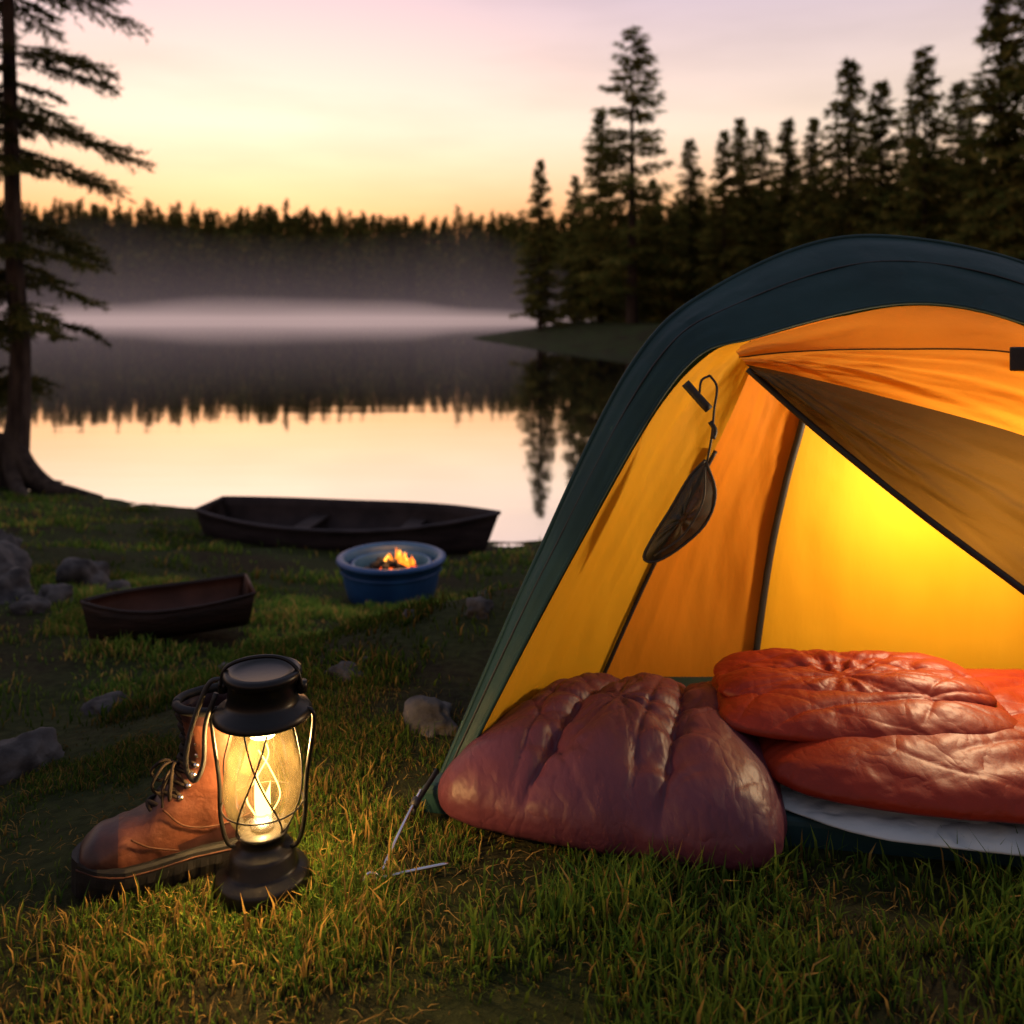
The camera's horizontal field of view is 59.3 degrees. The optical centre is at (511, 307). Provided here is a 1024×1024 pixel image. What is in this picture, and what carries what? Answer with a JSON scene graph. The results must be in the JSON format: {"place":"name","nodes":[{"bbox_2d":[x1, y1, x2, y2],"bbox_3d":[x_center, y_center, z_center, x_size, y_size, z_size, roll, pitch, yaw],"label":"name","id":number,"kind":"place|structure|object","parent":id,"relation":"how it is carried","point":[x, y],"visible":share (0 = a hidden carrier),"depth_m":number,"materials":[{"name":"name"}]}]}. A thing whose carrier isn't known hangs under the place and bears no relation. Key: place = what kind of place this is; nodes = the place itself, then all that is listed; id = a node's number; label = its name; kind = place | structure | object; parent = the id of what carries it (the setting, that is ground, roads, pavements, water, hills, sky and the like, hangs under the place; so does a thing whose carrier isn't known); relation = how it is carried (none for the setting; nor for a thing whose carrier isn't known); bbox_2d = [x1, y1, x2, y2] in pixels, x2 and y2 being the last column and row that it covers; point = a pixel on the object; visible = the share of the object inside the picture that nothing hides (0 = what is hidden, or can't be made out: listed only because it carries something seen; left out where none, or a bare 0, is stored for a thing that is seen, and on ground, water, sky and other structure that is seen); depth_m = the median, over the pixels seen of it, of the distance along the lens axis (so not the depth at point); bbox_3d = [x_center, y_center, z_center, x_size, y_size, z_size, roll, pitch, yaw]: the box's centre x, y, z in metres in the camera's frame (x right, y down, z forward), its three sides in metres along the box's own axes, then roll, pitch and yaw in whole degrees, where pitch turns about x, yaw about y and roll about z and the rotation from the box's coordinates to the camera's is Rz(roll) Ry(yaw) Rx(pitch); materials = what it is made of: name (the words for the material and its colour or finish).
{"place":"outdoors","nodes":[
{"label":"outdoors","id":0,"kind":"place"},
{"bbox_2d":[0,318,635,546],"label":"lake water","id":1,"kind":"structure","parent":0,"point":[188,412],"depth_m":15.39,"materials":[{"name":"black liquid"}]},
{"bbox_2d":[402,609,414,618],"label":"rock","id":2,"kind":"object","parent":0,"point":[405,611],"visible":0.35,"depth_m":2.35,"materials":[{"name":"stone"}]},
{"bbox_2d":[0,186,889,317],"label":"distant forest","id":3,"kind":"object","parent":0,"point":[449,267],"visible":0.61,"depth_m":171.66,"materials":[{"name":"green plant"}]},
{"bbox_2d":[0,226,1023,1023],"bbox_3d":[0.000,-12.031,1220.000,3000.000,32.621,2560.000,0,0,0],"label":"ground","id":4,"kind":"structure","parent":0,"point":[462,662],"depth_m":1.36,"materials":[{"name":"green plant"}]},
{"bbox_2d":[0,528,22,548],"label":"rock","id":5,"kind":"object","parent":4,"relation":"on","point":[16,541],"visible":0.42,"depth_m":4.38,"materials":[{"name":"stone"}]},
{"bbox_2d":[0,540,31,576],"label":"rock","id":6,"kind":"object","parent":4,"relation":"on","point":[12,555],"visible":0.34,"depth_m":3.77,"materials":[{"name":"stone"}]},
{"bbox_2d":[0,566,37,603],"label":"rock","id":7,"kind":"object","parent":4,"relation":"on","point":[14,583],"visible":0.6,"depth_m":3.46,"materials":[{"name":"stone"}]},
{"bbox_2d":[8,594,51,614],"bbox_3d":[-1.715,1.073,3.203,0.131,0.100,0.104,0,0,-34],"label":"rock","id":8,"kind":"object","parent":4,"relation":"on","point":[34,602],"visible":0.69,"depth_m":3.18,"materials":[{"name":"stone"}]},
{"bbox_2d":[0,727,64,784],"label":"rock","id":9,"kind":"object","parent":4,"relation":"on","point":[23,753],"visible":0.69,"depth_m":1.67,"materials":[{"name":"stone"}]},
{"bbox_2d":[38,583,75,605],"bbox_3d":[-1.754,1.120,3.460,0.148,0.128,0.138,0,0,-10],"label":"rock","id":10,"kind":"object","parent":4,"relation":"on","point":[55,592],"visible":0.56,"depth_m":3.42,"materials":[{"name":"stone"}]},
{"bbox_2d":[0,0,158,499],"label":"pine tree","id":11,"kind":"object","parent":4,"relation":"on","point":[22,472],"visible":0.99,"depth_m":8.75,"materials":[{"name":"green plant"}]},
{"bbox_2d":[55,557,110,586],"bbox_3d":[-1.854,1.183,3.900,0.223,0.220,0.192,0,0,-25],"label":"rock","id":12,"kind":"object","parent":4,"relation":"on","point":[75,570],"visible":0.58,"depth_m":3.84,"materials":[{"name":"stone"}]},
{"bbox_2d":[81,691,128,715],"bbox_3d":[-0.954,0.932,2.104,0.080,0.061,0.092,0,0,12],"label":"rock","id":13,"kind":"object","parent":4,"relation":"on","point":[93,704],"visible":0.47,"depth_m":2.08,"materials":[{"name":"stone"}]},
{"bbox_2d":[105,579,130,592],"bbox_3d":[-1.623,1.174,3.700,0.106,0.122,0.144,0,0,-22],"label":"rock","id":14,"kind":"object","parent":4,"relation":"on","point":[119,584],"visible":0.32,"depth_m":3.66,"materials":[{"name":"stone"}]},
{"bbox_2d":[71,683,262,902],"bbox_3d":[-0.478,0.674,1.285,0.274,0.253,0.108,0,0,-23],"label":"hiking boot","id":15,"kind":"object","parent":4,"relation":"on","point":[171,824],"visible":0.79,"depth_m":1.25,"materials":[{"name":"leather"}]},
{"bbox_2d":[80,573,256,640],"bbox_3d":[-1.091,0.962,2.860,0.511,0.135,0.283,0,0,-24],"label":"small wooden rowboat","id":16,"kind":"object","parent":4,"relation":"on","point":[160,611],"visible":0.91,"depth_m":2.82,"materials":[{"name":"brown wood"}]},
{"bbox_2d":[183,654,315,917],"bbox_3d":[-0.351,0.637,1.232,0.154,0.322,0.134,0,0,-39],"label":"oil lantern","id":17,"kind":"object","parent":4,"relation":"on","point":[266,699],"visible":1,"depth_m":1.22,"materials":[{"name":"black metal"}]},
{"bbox_2d":[324,661,363,682],"bbox_3d":[-0.359,0.796,1.942,0.073,0.053,0.075,0,0,-34],"label":"rock","id":18,"kind":"object","parent":4,"relation":"on","point":[339,668],"visible":0.59,"depth_m":1.94,"materials":[{"name":"stone"}]},
{"bbox_2d":[194,496,500,553],"bbox_3d":[-1.090,1.493,6.027,2.038,0.334,0.922,0,0,0],"label":"rowboat","id":19,"kind":"object","parent":4,"relation":"on","point":[342,525],"visible":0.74,"depth_m":6.04,"materials":[{"name":"paint"}]},
{"bbox_2d":[336,542,445,606],"bbox_3d":[-0.525,1.149,3.920,0.476,0.221,0.476,0,0,0],"label":"fire bowl","id":20,"kind":"object","parent":4,"relation":"on","point":[389,572],"visible":0.99,"depth_m":3.80,"materials":[{"name":"blue ceramic"}]},
{"bbox_2d":[362,789,448,889],"bbox_3d":[-0.171,0.780,1.317,0.123,0.065,0.142,0,0,-19],"label":"tent peg","id":21,"kind":"object","parent":4,"relation":"on","point":[414,802],"visible":0.73,"depth_m":1.29,"materials":[{"name":"metal"}]},
{"bbox_2d":[403,695,458,737],"bbox_3d":[-0.162,0.795,1.746,0.102,0.082,0.148,0,0,-13],"label":"rock","id":22,"kind":"object","parent":4,"relation":"on","point":[426,711],"visible":0.84,"depth_m":1.71,"materials":[{"name":"stone"}]},
{"bbox_2d":[464,596,493,619],"bbox_3d":[-0.093,0.794,2.357,0.080,0.078,0.091,0,0,10],"label":"rock","id":23,"kind":"object","parent":4,"relation":"on","point":[480,607],"visible":0.8,"depth_m":2.33,"materials":[{"name":"stone"}]},
{"bbox_2d":[509,158,573,329],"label":"pine tree","id":24,"kind":"object","parent":4,"relation":"on","point":[539,311],"visible":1,"depth_m":49.81,"materials":[{"name":"green plant"}]},
{"bbox_2d":[550,175,603,321],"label":"pine tree","id":25,"kind":"object","parent":4,"relation":"on","point":[575,194],"visible":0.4,"depth_m":52.80,"materials":[{"name":"green plant"}]},
{"bbox_2d":[554,111,643,322],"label":"pine tree","id":26,"kind":"object","parent":4,"relation":"on","point":[600,313],"visible":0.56,"depth_m":49.72,"materials":[{"name":"green plant"}]},
{"bbox_2d":[438,672,786,870],"bbox_3d":[0.181,0.725,1.514,0.528,0.162,0.481,0,0,14],"label":"sleeping bag","id":27,"kind":"object","parent":4,"relation":"on","point":[638,762],"visible":0.88,"depth_m":1.34,"materials":[{"name":"brown fabric"}]},
{"bbox_2d":[556,25,700,322],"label":"pine tree","id":28,"kind":"object","parent":4,"relation":"on","point":[631,253],"visible":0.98,"depth_m":46.67,"materials":[{"name":"green plant"}]},
{"bbox_2d":[619,178,676,320],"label":"pine tree","id":29,"kind":"object","parent":4,"relation":"on","point":[650,182],"visible":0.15,"depth_m":52.73,"materials":[{"name":"green plant"}]},
{"bbox_2d":[643,136,715,322],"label":"pine tree","id":30,"kind":"object","parent":4,"relation":"on","point":[690,209],"visible":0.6,"depth_m":49.69,"materials":[{"name":"green plant"}]},
{"bbox_2d":[412,234,1023,866],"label":"camping tent","id":31,"kind":"object","parent":4,"relation":"on","point":[818,444],"visible":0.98,"depth_m":1.68,"materials":[{"name":"fabric"}]},
{"bbox_2d":[780,784,1023,855],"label":"sleeping mat","id":32,"kind":"object","parent":31,"relation":"on","point":[905,828],"visible":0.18,"depth_m":1.29,"materials":[{"name":"fabric"}]},
{"bbox_2d":[756,668,1023,823],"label":"sleeping bag","id":33,"kind":"object","parent":32,"relation":"on","point":[974,777],"visible":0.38,"depth_m":1.33,"materials":[{"name":"red fabric"}]},
{"bbox_2d":[711,648,1017,741],"bbox_3d":[0.582,0.650,1.522,0.487,0.078,0.300,0,0,0],"label":"sleeping bag","id":34,"kind":"object","parent":33,"relation":"on","point":[812,695],"visible":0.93,"depth_m":1.47,"materials":[{"name":"red fabric"}]},
{"bbox_2d":[693,130,750,292],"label":"pine tree","id":35,"kind":"object","parent":4,"relation":"on","point":[730,229],"visible":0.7,"depth_m":44.85,"materials":[{"name":"green plant"}]},
{"bbox_2d":[697,117,770,286],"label":"pine tree","id":36,"kind":"object","parent":4,"relation":"on","point":[740,133],"visible":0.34,"depth_m":46.65,"materials":[{"name":"green plant"}]},
{"bbox_2d":[717,126,794,265],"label":"pine tree","id":37,"kind":"object","parent":4,"relation":"on","point":[760,157],"visible":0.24,"depth_m":49.71,"materials":[{"name":"green plant"}]},
{"bbox_2d":[755,116,811,257],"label":"pine tree","id":38,"kind":"object","parent":4,"relation":"on","point":[786,149],"visible":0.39,"depth_m":45.80,"materials":[{"name":"green plant"}]},
{"bbox_2d":[568,137,1023,322],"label":"spruce forest","id":39,"kind":"object","parent":4,"relation":"on","point":[671,273],"visible":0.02,"depth_m":48.81,"materials":[{"name":"green plant"}]},
{"bbox_2d":[782,115,839,250],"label":"pine tree","id":40,"kind":"object","parent":4,"relation":"on","point":[808,175],"visible":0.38,"depth_m":41.90,"materials":[{"name":"green plant"}]},
{"bbox_2d":[801,56,896,244],"bbox_3d":[15.121,-3.796,40.177,6.218,15.022,6.096,0,0,35],"label":"pine tree","id":41,"kind":"object","parent":4,"relation":"on","point":[847,205],"visible":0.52,"depth_m":39.70,"materials":[{"name":"green plant"}]},
{"bbox_2d":[838,77,921,234],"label":"pine tree","id":42,"kind":"object","parent":4,"relation":"on","point":[883,90],"visible":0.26,"depth_m":40.75,"materials":[{"name":"green plant"}]},
{"bbox_2d":[872,44,976,239],"bbox_3d":[16.502,-3.508,35.870,4.980,14.217,5.120,0,0,-23],"label":"pine tree","id":43,"kind":"object","parent":4,"relation":"on","point":[915,144],"visible":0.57,"depth_m":35.77,"materials":[{"name":"green plant"}]},
{"bbox_2d":[914,79,995,241],"bbox_3d":[18.756,-3.223,37.995,5.207,12.975,5.175,0,0,26],"label":"pine tree","id":44,"kind":"object","parent":4,"relation":"on","point":[957,94],"visible":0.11,"depth_m":37.88,"materials":[{"name":"green plant"}]},
{"bbox_2d":[938,0,1023,260],"bbox_3d":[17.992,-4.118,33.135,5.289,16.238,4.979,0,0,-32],"label":"pine tree","id":45,"kind":"object","parent":4,"relation":"on","point":[981,143],"visible":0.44,"depth_m":32.79,"materials":[{"name":"green plant"}]},
{"bbox_2d":[0,0,1023,242],"label":"sky","id":46,"kind":"structure","parent":0,"point":[393,108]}
]}

